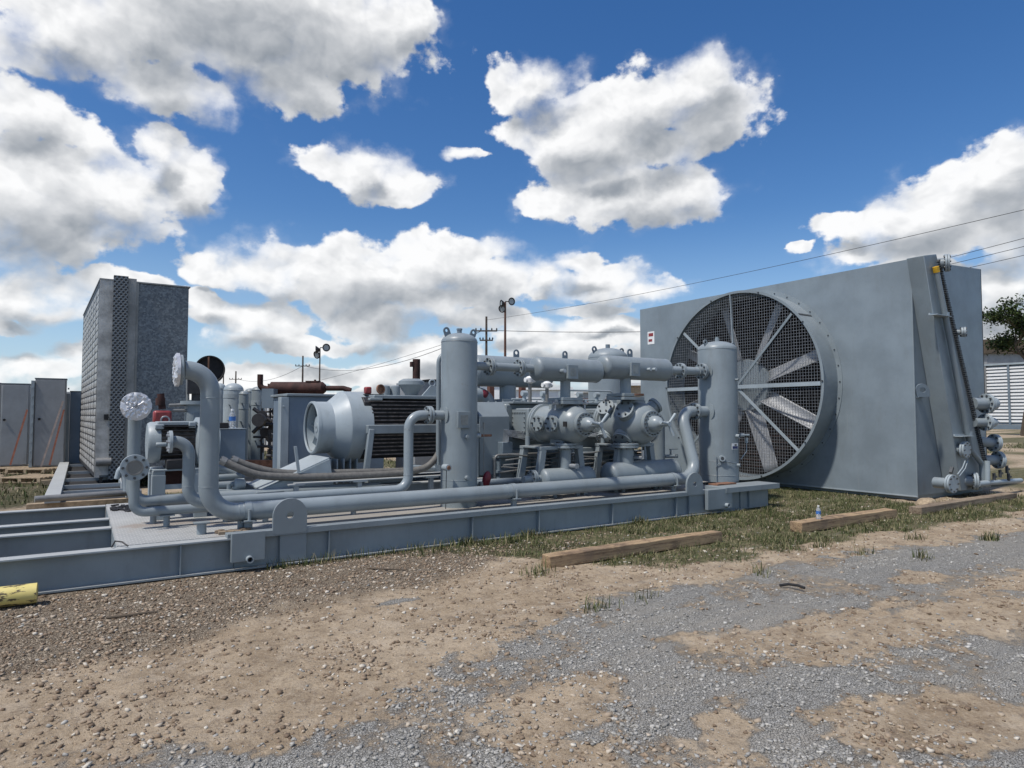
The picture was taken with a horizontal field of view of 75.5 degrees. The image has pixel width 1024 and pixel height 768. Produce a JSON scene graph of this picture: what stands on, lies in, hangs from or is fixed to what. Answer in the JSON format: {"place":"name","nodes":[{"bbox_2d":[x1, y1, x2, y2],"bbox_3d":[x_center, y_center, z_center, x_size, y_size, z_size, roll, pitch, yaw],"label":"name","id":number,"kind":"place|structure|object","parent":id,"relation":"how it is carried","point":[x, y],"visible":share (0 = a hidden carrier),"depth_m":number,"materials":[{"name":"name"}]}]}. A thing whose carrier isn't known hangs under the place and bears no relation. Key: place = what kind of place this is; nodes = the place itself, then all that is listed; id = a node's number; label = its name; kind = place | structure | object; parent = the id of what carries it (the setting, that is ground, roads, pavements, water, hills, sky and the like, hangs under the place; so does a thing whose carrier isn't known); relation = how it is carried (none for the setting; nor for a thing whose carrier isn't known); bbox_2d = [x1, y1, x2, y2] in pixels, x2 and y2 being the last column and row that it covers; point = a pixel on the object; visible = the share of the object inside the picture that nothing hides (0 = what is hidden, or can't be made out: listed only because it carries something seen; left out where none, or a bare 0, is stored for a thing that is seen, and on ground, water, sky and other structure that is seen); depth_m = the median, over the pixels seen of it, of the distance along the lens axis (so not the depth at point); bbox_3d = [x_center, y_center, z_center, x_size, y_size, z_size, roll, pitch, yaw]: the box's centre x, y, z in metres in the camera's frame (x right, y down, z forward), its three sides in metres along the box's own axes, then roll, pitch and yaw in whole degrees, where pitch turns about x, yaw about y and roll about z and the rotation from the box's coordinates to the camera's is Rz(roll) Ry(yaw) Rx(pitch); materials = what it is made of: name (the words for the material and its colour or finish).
{"place":"outdoors","nodes":[
{"label":"outdoors","id":0,"kind":"place"},
{"bbox_2d":[480,386,498,398],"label":"storage building","id":1,"kind":"structure","parent":0,"point":[496,392],"depth_m":52.10,"materials":[{"name":"white metal"}]},
{"bbox_2d":[0,429,1023,767],"bbox_3d":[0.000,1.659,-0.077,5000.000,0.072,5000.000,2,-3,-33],"label":"ground","id":2,"kind":"structure","parent":0,"point":[272,681],"depth_m":4.53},
{"bbox_2d":[0,465,27,472],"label":"wooden pallet","id":3,"kind":"object","parent":2,"relation":"on","point":[3,468],"visible":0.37,"depth_m":19.07,"materials":[{"name":"brown wood"}]},
{"bbox_2d":[0,383,1,427],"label":"steel cabinet","id":4,"kind":"object","parent":3,"relation":"on","point":[0,401],"visible":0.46,"depth_m":19.96,"materials":[{"name":"metal"}]},
{"bbox_2d":[0,383,30,465],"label":"steel cabinet","id":5,"kind":"object","parent":3,"relation":"on","point":[16,401],"visible":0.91,"depth_m":19.44,"materials":[{"name":"metal"}]},
{"bbox_2d":[9,409,27,464],"bbox_3d":[-13.676,1.474,18.339,0.382,1.538,0.008,2,-3,-33],"label":"tie strap","id":6,"kind":"object","parent":5,"relation":"attached to","point":[21,428],"visible":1,"depth_m":18.33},
{"bbox_2d":[0,583,37,606],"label":"bollard post","id":7,"kind":"object","parent":2,"relation":"on","point":[15,595],"visible":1,"depth_m":5.69,"materials":[{"name":"yellow paint"}]},
{"bbox_2d":[0,474,67,482],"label":"wooden pallet","id":8,"kind":"object","parent":2,"relation":"on","point":[28,477],"visible":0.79,"depth_m":16.07,"materials":[{"name":"brown wood"}]},
{"bbox_2d":[5,466,68,473],"bbox_3d":[-13.543,2.462,18.928,1.100,0.133,1.100,0,-3,0],"label":"wooden pallet","id":9,"kind":"object","parent":2,"relation":"on","point":[40,470],"visible":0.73,"depth_m":18.66,"materials":[{"name":"brown wood"}]},
{"bbox_2d":[28,378,67,466],"bbox_3d":[-13.669,1.124,19.509,0.857,2.566,0.795,2,-3,-33],"label":"steel cabinet","id":10,"kind":"object","parent":9,"relation":"on","point":[48,396],"visible":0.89,"depth_m":19.21,"materials":[{"name":"metal"}]},
{"bbox_2d":[40,401,63,466],"bbox_3d":[-12.867,1.388,18.505,0.505,1.838,0.008,2,-3,-33],"label":"tie strap","id":11,"kind":"object","parent":10,"relation":"attached to","point":[50,438],"visible":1,"depth_m":18.50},
{"bbox_2d":[49,410,64,464],"bbox_3d":[-12.809,1.496,18.610,0.340,1.560,0.008,2,-3,-33],"label":"tie strap","id":12,"kind":"object","parent":10,"relation":"attached to","point":[56,437],"visible":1,"depth_m":18.60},
{"bbox_2d":[26,461,141,509],"bbox_3d":[-10.154,2.249,16.031,2.050,0.294,10.904,2,-3,-33],"label":"frame","id":13,"kind":"object","parent":2,"relation":"on","point":[80,485],"visible":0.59,"depth_m":12.47,"materials":[{"name":"metal"}]},
{"bbox_2d":[106,610,156,618],"bbox_3d":[-3.108,1.888,5.408,0.364,0.034,0.058,1,-3,-26],"label":"stick","id":14,"kind":"object","parent":2,"relation":"on","point":[126,615],"visible":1,"depth_m":5.38,"materials":[{"name":"wood"}]},
{"bbox_2d":[79,275,190,483],"bbox_3d":[-10.289,0.082,17.718,1.828,4.740,6.831,2,-3,-36],"label":"galvanised cooler","id":15,"kind":"object","parent":2,"relation":"on","point":[135,335],"visible":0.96,"depth_m":15.07,"materials":[{"name":"metal"}]},
{"bbox_2d":[219,383,224,422],"bbox_3d":[-11.028,1.337,24.930,0.464,2.742,0.478,2,-3,-33],"label":"yard vessel","id":16,"kind":"object","parent":2,"relation":"on","point":[222,386],"visible":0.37,"depth_m":24.80,"materials":[{"name":"grey metal"}]},
{"bbox_2d":[223,383,243,427],"bbox_3d":[-10.095,1.315,23.938,0.704,2.695,0.704,2,-3,-33],"label":"yard vessel","id":17,"kind":"object","parent":2,"relation":"on","point":[231,391],"visible":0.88,"depth_m":23.68,"materials":[{"name":"grey metal"}]},
{"bbox_2d":[238,391,248,459],"bbox_3d":[-8.100,1.341,19.933,0.313,2.272,0.332,2,-3,-33],"label":"yard vessel","id":18,"kind":"object","parent":2,"relation":"on","point":[243,408],"visible":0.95,"depth_m":19.86,"materials":[{"name":"grey metal"}]},
{"bbox_2d":[245,388,251,459],"bbox_3d":[-8.088,1.315,20.436,0.364,2.369,0.387,2,-3,-33],"label":"yard vessel","id":19,"kind":"object","parent":2,"relation":"on","point":[249,390],"visible":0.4,"depth_m":20.29,"materials":[{"name":"grey metal"}]},
{"bbox_2d":[250,387,264,459],"bbox_3d":[-7.468,1.264,19.437,0.404,2.379,0.423,2,-3,-33],"label":"yard vessel","id":20,"kind":"object","parent":2,"relation":"on","point":[256,396],"visible":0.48,"depth_m":19.29,"materials":[{"name":"grey metal"}]},
{"bbox_2d":[251,402,273,459],"bbox_3d":[-6.451,1.352,17.683,0.954,2.040,2.978,1,-3,-21],"label":"engine pipework","id":21,"kind":"object","parent":2,"relation":"on","point":[260,419],"visible":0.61,"depth_m":16.97,"materials":[{"name":"metal"}]},
{"bbox_2d":[245,460,272,467],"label":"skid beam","id":22,"kind":"structure","parent":21,"relation":"attached to","point":[267,463],"depth_m":17.10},
{"bbox_2d":[261,389,277,407],"bbox_3d":[-6.109,0.373,17.000,0.592,0.500,0.300,0,-3,0],"label":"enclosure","id":23,"kind":"object","parent":21,"relation":"attached to","point":[267,399],"visible":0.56,"depth_m":16.85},
{"bbox_2d":[264,408,272,444],"bbox_3d":[-11.032,1.742,29.957,0.750,2.200,0.725,0,-3,0],"label":"white housing","id":24,"kind":"object","parent":2,"relation":"on","point":[265,441],"visible":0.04,"depth_m":29.60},
{"bbox_2d":[295,356,309,381],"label":"utility pole","id":25,"kind":"object","parent":2,"relation":"on","point":[302,368],"visible":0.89,"depth_m":115.85,"materials":[{"name":"wood"}]},
{"bbox_2d":[307,349,439,370],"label":"power line","id":26,"kind":"object","parent":25,"relation":"hanging from","point":[376,367],"visible":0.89,"depth_m":91.65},
{"bbox_2d":[257,374,351,393],"bbox_3d":[-5.489,1.054,17.456,2.492,2.615,0.340,0,-3,0],"label":"exhaust muffler","id":27,"kind":"object","parent":2,"relation":"on","point":[313,387],"visible":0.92,"depth_m":17.37,"materials":[{"name":"metal"}]},
{"bbox_2d":[313,344,329,379],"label":"yard light","id":28,"kind":"object","parent":2,"relation":"on","point":[317,351],"visible":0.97,"depth_m":99.87,"materials":[{"name":"metal"}]},
{"bbox_2d":[271,393,383,468],"bbox_3d":[-3.841,1.207,13.678,2.152,1.958,1.310,2,-3,-33],"label":"equipment enclosure","id":29,"kind":"object","parent":2,"relation":"on","point":[289,410],"visible":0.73,"depth_m":12.78,"materials":[{"name":"grey metal"}]},
{"bbox_2d":[371,567,404,570],"bbox_3d":[-1.319,1.962,7.008,0.392,0.028,0.054,-1,-3,13],"label":"stick","id":30,"kind":"object","parent":2,"relation":"on","point":[388,569],"visible":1,"depth_m":6.99,"materials":[{"name":"wood"}]},
{"bbox_2d":[0,451,779,594],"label":"compressor skid","id":31,"kind":"object","parent":2,"relation":"on","point":[55,550],"visible":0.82,"depth_m":7.89,"materials":[{"name":"grey metal"}]},
{"bbox_2d":[110,504,130,511],"bbox_3d":[-5.405,1.717,9.161,0.284,0.020,0.845,2,-3,-33],"label":"chain","id":32,"kind":"object","parent":31,"relation":"on","point":[122,507],"visible":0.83,"depth_m":9.13,"materials":[{"name":"metal"}]},
{"bbox_2d":[120,455,228,526],"bbox_3d":[-3.718,1.234,7.799,1.586,0.854,0.268,2,-3,-33],"label":"process pipe","id":33,"kind":"object","parent":31,"relation":"on","point":[134,469],"visible":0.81,"depth_m":7.48,"materials":[{"name":"grey metal"}]},
{"bbox_2d":[145,417,220,519],"bbox_3d":[-4.275,1.065,8.572,0.840,1.264,0.634,2,-3,-33],"label":"electric motor","id":34,"kind":"object","parent":31,"relation":"on","point":[166,476],"visible":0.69,"depth_m":8.31,"materials":[{"name":"metal"}]},
{"bbox_2d":[180,355,224,420],"bbox_3d":[-4.359,0.662,9.328,0.599,2.140,0.428,2,-3,-33],"label":"pipe","id":35,"kind":"object","parent":31,"relation":"on","point":[215,365],"visible":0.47,"depth_m":9.23,"materials":[{"name":"grey metal"}]},
{"bbox_2d":[152,380,188,421],"bbox_3d":[-4.631,0.348,9.046,0.492,0.952,0.217,2,-3,-33],"label":"pressure switch","id":36,"kind":"object","parent":35,"relation":"attached to","point":[161,415],"visible":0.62,"depth_m":8.92,"materials":[{"name":"red metal"}]},
{"bbox_2d":[219,428,246,489],"bbox_3d":[-4.056,1.165,9.157,0.611,1.101,0.470,2,-3,-33],"label":"junction cabinet","id":37,"kind":"object","parent":31,"relation":"on","point":[232,442],"visible":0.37,"depth_m":9.06,"materials":[{"name":"grey metal"}]},
{"bbox_2d":[220,423,228,427],"bbox_3d":[-4.132,0.575,9.165,0.341,0.077,0.300,2,-3,-33],"label":"black case","id":38,"kind":"object","parent":37,"relation":"on","point":[224,425],"visible":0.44,"depth_m":9.10,"materials":[{"name":"plastic"}]},
{"bbox_2d":[229,409,235,427],"bbox_3d":[-3.913,0.482,9.252,0.092,0.270,0.092,2,-3,-33],"label":"water bottle","id":39,"kind":"object","parent":37,"relation":"on","point":[232,419],"visible":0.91,"depth_m":9.22,"materials":[{"name":"clear plastic"}]},
{"bbox_2d":[215,527,250,534],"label":"wood shims","id":40,"kind":"object","parent":31,"relation":"on","point":[220,531],"visible":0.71,"depth_m":7.25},
{"bbox_2d":[114,392,381,523],"bbox_3d":[-3.240,0.917,8.563,3.261,1.559,0.344,2,-3,-33],"label":"process pipe","id":41,"kind":"object","parent":31,"relation":"on","point":[135,408],"visible":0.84,"depth_m":7.80,"materials":[{"name":"grey metal"}]},
{"bbox_2d":[219,465,245,490],"bbox_3d":[-3.647,1.225,8.546,0.421,0.416,0.285,2,-3,-33],"label":"pipe manifold","id":42,"kind":"object","parent":41,"relation":"attached to","point":[238,482],"visible":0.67,"depth_m":8.51,"materials":[{"name":"grey metal"}]},
{"bbox_2d":[247,454,332,488],"bbox_3d":[-3.098,1.220,9.229,0.960,0.400,0.870,2,-3,-33],"label":"sloped cover","id":43,"kind":"object","parent":31,"relation":"on","point":[311,463],"visible":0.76,"depth_m":9.04,"materials":[{"name":"grey metal"}]},
{"bbox_2d":[166,406,435,521],"bbox_3d":[-2.507,0.978,8.353,3.310,1.418,0.250,2,-3,-33],"label":"process pipe","id":44,"kind":"object","parent":31,"relation":"on","point":[426,414],"visible":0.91,"depth_m":8.22,"materials":[{"name":"grey metal"}]},
{"bbox_2d":[230,456,413,472],"bbox_3d":[-2.567,1.132,9.211,2.544,0.350,0.126,2,-3,-30],"label":"hose","id":45,"kind":"object","parent":31,"relation":"on","point":[247,464],"visible":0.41,"depth_m":8.83,"materials":[{"name":"grey rubber"}]},
{"bbox_2d":[219,452,440,480],"bbox_3d":[-2.335,0.840,9.183,3.219,0.983,0.151,2,-3,-31],"label":"hose","id":46,"kind":"object","parent":31,"relation":"on","point":[252,473],"visible":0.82,"depth_m":8.92,"materials":[{"name":"grey rubber"}]},
{"bbox_2d":[294,446,299,471],"bbox_3d":[-2.865,1.001,8.812,0.084,0.347,0.035,2,-3,-33],"label":"angle stake","id":47,"kind":"object","parent":46,"relation":"on","point":[296,459],"visible":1,"depth_m":8.80,"materials":[{"name":"grey metal"}]},
{"bbox_2d":[436,354,440,464],"bbox_3d":[-1.049,0.341,9.989,0.206,1.747,0.070,2,-3,-33],"label":"riser tube","id":48,"kind":"object","parent":46,"relation":"attached to","point":[438,407],"visible":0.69,"depth_m":9.93,"materials":[{"name":"grey metal"}]},
{"bbox_2d":[304,379,478,483],"bbox_3d":[-1.854,0.703,10.430,2.592,1.584,1.245,2,-3,-33],"label":"electric motor","id":49,"kind":"object","parent":31,"relation":"on","point":[346,430],"visible":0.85,"depth_m":9.85,"materials":[{"name":"grey metal"}]},
{"bbox_2d":[363,384,384,394],"bbox_3d":[-2.119,0.089,10.104,0.316,0.168,0.260,2,-3,-33],"label":"fire detector","id":50,"kind":"object","parent":49,"relation":"on","point":[380,389],"visible":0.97,"depth_m":10.05,"materials":[{"name":"red metal"}]},
{"bbox_2d":[383,385,389,394],"bbox_3d":[-2.030,0.105,10.556,0.170,0.177,0.170,2,-3,-33],"label":"vent cap","id":51,"kind":"object","parent":49,"relation":"on","point":[387,390],"visible":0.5,"depth_m":10.49,"materials":[{"name":"grey metal"}]},
{"bbox_2d":[390,385,399,394],"bbox_3d":[-1.883,0.110,10.651,0.160,0.177,0.160,2,-3,-33],"label":"vent cap","id":52,"kind":"object","parent":49,"relation":"on","point":[394,389],"visible":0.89,"depth_m":10.59,"materials":[{"name":"grey metal"}]},
{"bbox_2d":[398,378,424,395],"bbox_3d":[-1.679,0.066,11.025,0.440,0.300,0.440,2,-3,-33],"label":"air breather","id":53,"kind":"object","parent":49,"relation":"on","point":[409,386],"visible":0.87,"depth_m":10.88,"materials":[{"name":"grey metal"}]},
{"bbox_2d":[172,353,702,534],"bbox_3d":[-0.026,0.756,9.487,8.694,1.966,0.674,2,-3,-36],"label":"process pipe","id":54,"kind":"object","parent":31,"relation":"on","point":[246,514],"visible":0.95,"depth_m":8.11,"materials":[{"name":"grey metal"}]},
{"bbox_2d":[435,327,491,508],"bbox_3d":[-0.767,0.463,9.488,0.553,2.551,0.943,-2,-3,31],"label":"scrubber vessel","id":55,"kind":"object","parent":31,"relation":"on","point":[456,414],"visible":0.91,"depth_m":9.29,"materials":[{"name":"grey metal"}]},
{"bbox_2d":[479,423,490,485],"bbox_3d":[-0.418,1.146,9.550,0.320,1.176,0.161,2,-3,-33],"label":"drain valve","id":56,"kind":"object","parent":55,"relation":"attached to","point":[486,479],"visible":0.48,"depth_m":9.52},
{"bbox_2d":[477,477,521,485],"bbox_3d":[0.106,1.581,10.185,1.453,0.224,0.745,2,-3,-33],"label":"pipe","id":57,"kind":"object","parent":31,"relation":"on","point":[502,481],"visible":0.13,"depth_m":10.34,"materials":[{"name":"grey metal"}]},
{"bbox_2d":[494,452,604,478],"bbox_3d":[1.039,1.443,11.463,3.134,0.680,0.098,2,-3,-33],"label":"cable conduit","id":58,"kind":"object","parent":31,"relation":"attached to","point":[496,456],"visible":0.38,"depth_m":10.77,"materials":[{"name":"grey metal"}]},
{"bbox_2d":[516,436,587,498],"bbox_3d":[0.639,1.328,10.743,1.057,0.955,0.600,2,-3,-33],"label":"cylinder stand","id":59,"kind":"object","parent":31,"relation":"on","point":[541,458],"visible":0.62,"depth_m":10.69,"materials":[{"name":"grey metal"}]},
{"bbox_2d":[498,396,608,453],"bbox_3d":[1.124,0.667,11.230,2.550,1.050,1.205,2,-3,-33],"label":"lubricator","id":60,"kind":"object","parent":31,"relation":"on","point":[505,447],"visible":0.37,"depth_m":10.92,"materials":[{"name":"metal"}]},
{"bbox_2d":[521,442,595,497],"bbox_3d":[0.754,1.351,10.432,1.360,0.865,0.394,2,-3,-33],"label":"pulsation bottle","id":61,"kind":"object","parent":31,"relation":"on","point":[567,470],"visible":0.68,"depth_m":10.39,"materials":[{"name":"grey metal"}]},
{"bbox_2d":[477,389,676,475],"bbox_3d":[0.707,0.817,11.957,3.350,1.458,4.141,2,-3,-33],"label":"gas compressor","id":62,"kind":"object","parent":31,"relation":"on","point":[642,423],"visible":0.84,"depth_m":11.05,"materials":[{"name":"grey metal"}]},
{"bbox_2d":[477,387,494,401],"bbox_3d":[-0.555,0.912,12.965,0.590,1.689,0.310,2,-3,-33],"label":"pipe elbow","id":63,"kind":"object","parent":62,"relation":"attached to","point":[484,395],"visible":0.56,"depth_m":12.86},
{"bbox_2d":[477,349,552,401],"bbox_3d":[-0.027,-0.135,13.483,2.008,1.160,0.628,2,-3,-33],"label":"pulsation bottle","id":64,"kind":"object","parent":62,"relation":"on","point":[507,383],"visible":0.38,"depth_m":13.20,"materials":[{"name":"grey metal"}]},
{"bbox_2d":[524,376,535,401],"bbox_3d":[0.306,0.083,11.301,0.200,0.443,0.160,2,-3,-33],"label":"transmitter","id":65,"kind":"object","parent":62,"relation":"on","point":[529,380],"visible":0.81,"depth_m":11.27,"materials":[{"name":"white metal"}]},
{"bbox_2d":[477,351,603,403],"bbox_3d":[0.468,-0.116,10.295,2.418,0.857,0.477,2,-3,-33],"label":"pulsation bottle","id":66,"kind":"object","parent":62,"relation":"on","point":[564,371],"visible":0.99,"depth_m":10.34,"materials":[{"name":"grey metal"}]},
{"bbox_2d":[541,381,552,401],"bbox_3d":[0.608,0.132,11.495,0.200,0.364,0.160,2,-3,-33],"label":"transmitter","id":67,"kind":"object","parent":62,"relation":"on","point":[546,385],"visible":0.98,"depth_m":11.46,"materials":[{"name":"white metal"}]},
{"bbox_2d":[500,450,641,472],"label":"lube lines","id":68,"kind":"object","parent":62,"relation":"attached to","point":[589,457],"visible":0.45,"depth_m":11.07,"materials":[{"name":"metal"}]},
{"bbox_2d":[597,349,699,399],"bbox_3d":[2.475,-0.152,11.621,2.405,0.882,0.487,2,-3,-33],"label":"pulsation bottle","id":69,"kind":"object","parent":62,"relation":"on","point":[627,369],"visible":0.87,"depth_m":11.24,"materials":[{"name":"grey metal"}]},
{"bbox_2d":[588,344,626,402],"bbox_3d":[2.153,0.549,14.751,0.939,2.868,0.892,2,-3,-33],"label":"scrubber vessel","id":70,"kind":"object","parent":31,"relation":"on","point":[613,385],"visible":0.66,"depth_m":14.42,"materials":[{"name":"grey metal"}]},
{"bbox_2d":[593,437,658,491],"bbox_3d":[1.980,1.368,11.615,1.057,0.955,0.600,2,-3,-33],"label":"cylinder stand","id":71,"kind":"object","parent":31,"relation":"on","point":[650,452],"visible":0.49,"depth_m":11.57,"materials":[{"name":"grey metal"}]},
{"bbox_2d":[600,442,681,491],"bbox_3d":[2.256,1.411,11.403,1.668,0.835,0.499,2,-3,-33],"label":"pulsation bottle","id":72,"kind":"object","parent":31,"relation":"on","point":[627,465],"visible":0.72,"depth_m":11.12,"materials":[{"name":"grey metal"}]},
{"bbox_2d":[642,413,677,459],"bbox_3d":[2.700,1.114,12.286,0.992,1.511,0.340,2,-3,-33],"label":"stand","id":73,"kind":"object","parent":31,"relation":"on","point":[658,441],"visible":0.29,"depth_m":12.23,"materials":[{"name":"grey metal"}]},
{"bbox_2d":[708,482,735,485],"bbox_3d":[3.729,1.767,11.720,0.500,0.023,0.200,2,-3,-33],"label":"rusty plate","id":74,"kind":"object","parent":31,"relation":"on","point":[723,483],"visible":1,"depth_m":11.65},
{"bbox_2d":[695,337,749,482],"bbox_3d":[3.860,0.476,12.442,1.148,2.746,0.785,2,-3,-33],"label":"scrubber vessel","id":75,"kind":"object","parent":31,"relation":"on","point":[720,435],"visible":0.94,"depth_m":12.19,"materials":[{"name":"grey metal"}]},
{"bbox_2d":[410,359,419,378],"bbox_3d":[-2.316,0.844,15.768,0.239,2.878,0.180,2,-3,-33],"label":"exhaust stack","id":76,"kind":"object","parent":2,"relation":"on","point":[415,364],"visible":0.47,"depth_m":15.76,"materials":[{"name":"metal"}]},
{"bbox_2d":[396,379,479,472],"bbox_3d":[-1.622,1.077,14.525,1.559,2.296,1.020,2,-3,-33],"label":"equipment enclosure","id":77,"kind":"object","parent":2,"relation":"on","point":[416,460],"visible":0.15,"depth_m":13.86,"materials":[{"name":"metal"}]},
{"bbox_2d":[475,316,496,354],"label":"utility pole","id":78,"kind":"object","parent":2,"relation":"on","point":[486,340],"visible":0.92,"depth_m":69.73,"materials":[{"name":"metal"}]},
{"bbox_2d":[319,332,478,380],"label":"power line","id":79,"kind":"object","parent":78,"relation":"hanging from","point":[385,362],"visible":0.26,"depth_m":82.26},
{"bbox_2d":[489,210,1021,319],"bbox_3d":[11.361,-7.356,48.494,0.028,0.858,51.407,2,-3,-33],"label":"power line","id":80,"kind":"object","parent":78,"relation":"hanging from","point":[792,262],"visible":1,"depth_m":38.95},
{"bbox_2d":[498,297,514,355],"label":"yard light","id":81,"kind":"object","parent":2,"relation":"on","point":[502,306],"visible":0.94,"depth_m":59.84,"materials":[{"name":"metal"}]},
{"bbox_2d":[0,492,1023,767],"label":"pebbles","id":82,"kind":"object","parent":2,"relation":"on","point":[364,668],"visible":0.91,"depth_m":4.80,"materials":[{"name":"gravel"}]},
{"bbox_2d":[487,387,587,401],"bbox_3d":[1.420,1.566,30.480,5.190,3.000,1.263,0,-3,-1],"label":"pipe rack","id":83,"kind":"object","parent":2,"relation":"on","point":[490,390],"depth_m":29.96,"materials":[{"name":"grey metal"}]},
{"bbox_2d":[516,387,572,401],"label":"storage building","id":84,"kind":"structure","parent":2,"relation":"on","point":[553,392],"depth_m":46.07,"materials":[{"name":"white metal"}]},
{"bbox_2d":[574,389,587,398],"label":"storage building","id":85,"kind":"structure","parent":2,"relation":"on","point":[585,395],"depth_m":40.07,"materials":[{"name":"metal"}]},
{"bbox_2d":[541,530,721,567],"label":"timber beam","id":86,"kind":"structure","parent":2,"relation":"on","point":[576,556],"depth_m":7.76,"materials":[{"name":"wood"}]},
{"bbox_2d":[266,505,1003,613],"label":"weeds","id":87,"kind":"object","parent":2,"relation":"on","point":[987,537],"visible":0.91,"depth_m":7.82,"materials":[{"name":"green plant"}]},
{"bbox_2d":[631,383,640,392],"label":"storage building","id":88,"kind":"structure","parent":2,"relation":"on","point":[635,387],"depth_m":44.08,"materials":[{"name":"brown wood"}]},
{"bbox_2d":[437,482,1023,570],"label":"grass","id":89,"kind":"structure","parent":2,"relation":"on","point":[820,495],"depth_m":9.79,"materials":[{"name":"plant"}]},
{"bbox_2d":[779,583,804,588],"bbox_3d":[2.669,1.919,6.297,0.229,0.035,0.068,-1,-3,26],"label":"hose scrap","id":90,"kind":"object","parent":2,"relation":"on","point":[791,584],"visible":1,"depth_m":6.31,"materials":[{"name":"black rubber"}]},
{"bbox_2d":[640,254,1022,499],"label":"air cooler","id":91,"kind":"object","parent":2,"relation":"on","point":[870,380],"visible":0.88,"depth_m":13.91,"materials":[{"name":"metal"}]},
{"bbox_2d":[790,508,896,532],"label":"timber beam","id":92,"kind":"structure","parent":2,"relation":"on","point":[824,522],"depth_m":9.84,"materials":[{"name":"wood"}]},
{"bbox_2d":[816,505,820,518],"bbox_3d":[4.459,1.867,9.623,0.068,0.200,0.068,2,-3,-33],"label":"water bottle","id":93,"kind":"object","parent":92,"relation":"on","point":[818,512],"visible":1,"depth_m":9.60,"materials":[{"name":"clear plastic"}]},
{"bbox_2d":[915,498,935,505],"bbox_3d":[7.486,2.157,11.947,0.402,0.205,0.319,2,-3,-33],"label":"rock","id":94,"kind":"object","parent":2,"relation":"on","point":[921,501],"visible":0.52,"depth_m":11.85,"materials":[{"name":"beige stone"}]},
{"bbox_2d":[909,492,1016,514],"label":"timber beam","id":95,"kind":"structure","parent":2,"relation":"on","point":[934,507],"depth_m":11.75,"materials":[{"name":"wood"}]},
{"bbox_2d":[982,293,1023,435],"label":"broadleaf tree","id":96,"kind":"object","parent":2,"relation":"on","point":[1004,343],"visible":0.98,"depth_m":51.26,"materials":[{"name":"green plant"}]},
{"bbox_2d":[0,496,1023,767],"bbox_3d":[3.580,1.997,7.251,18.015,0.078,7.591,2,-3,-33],"label":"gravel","id":97,"kind":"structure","parent":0,"point":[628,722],"depth_m":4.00,"materials":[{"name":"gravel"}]},
{"bbox_2d":[0,442,1023,507],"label":"grass","id":98,"kind":"structure","parent":0,"point":[19,484],"depth_m":15.35,"materials":[{"name":"plant"}]},
{"bbox_2d":[0,0,1023,399],"label":"sky","id":99,"kind":"structure","parent":0,"point":[367,180],"materials":[{"name":"blue"}]},
{"bbox_2d":[983,339,1023,424],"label":"warehouse","id":100,"kind":"structure","parent":0,"point":[1008,357],"depth_m":94.33,"materials":[{"name":"metal"}]},
{"bbox_2d":[984,362,1023,429],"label":"metal wall","id":101,"kind":"structure","parent":0,"point":[1004,384],"depth_m":75.27,"materials":[{"name":"white metal"}]},
{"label":"wooden pallet","id":102,"kind":"object","parent":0,"visible":0},
{"bbox_2d":[65,388,81,463],"bbox_3d":[-13.341,1.286,20.204,0.470,2.305,0.795,2,-3,-33],"label":"steel cabinet","id":103,"kind":"object","parent":102,"relation":"on","point":[72,437],"visible":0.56,"depth_m":19.89,"materials":[{"name":"grey metal"}]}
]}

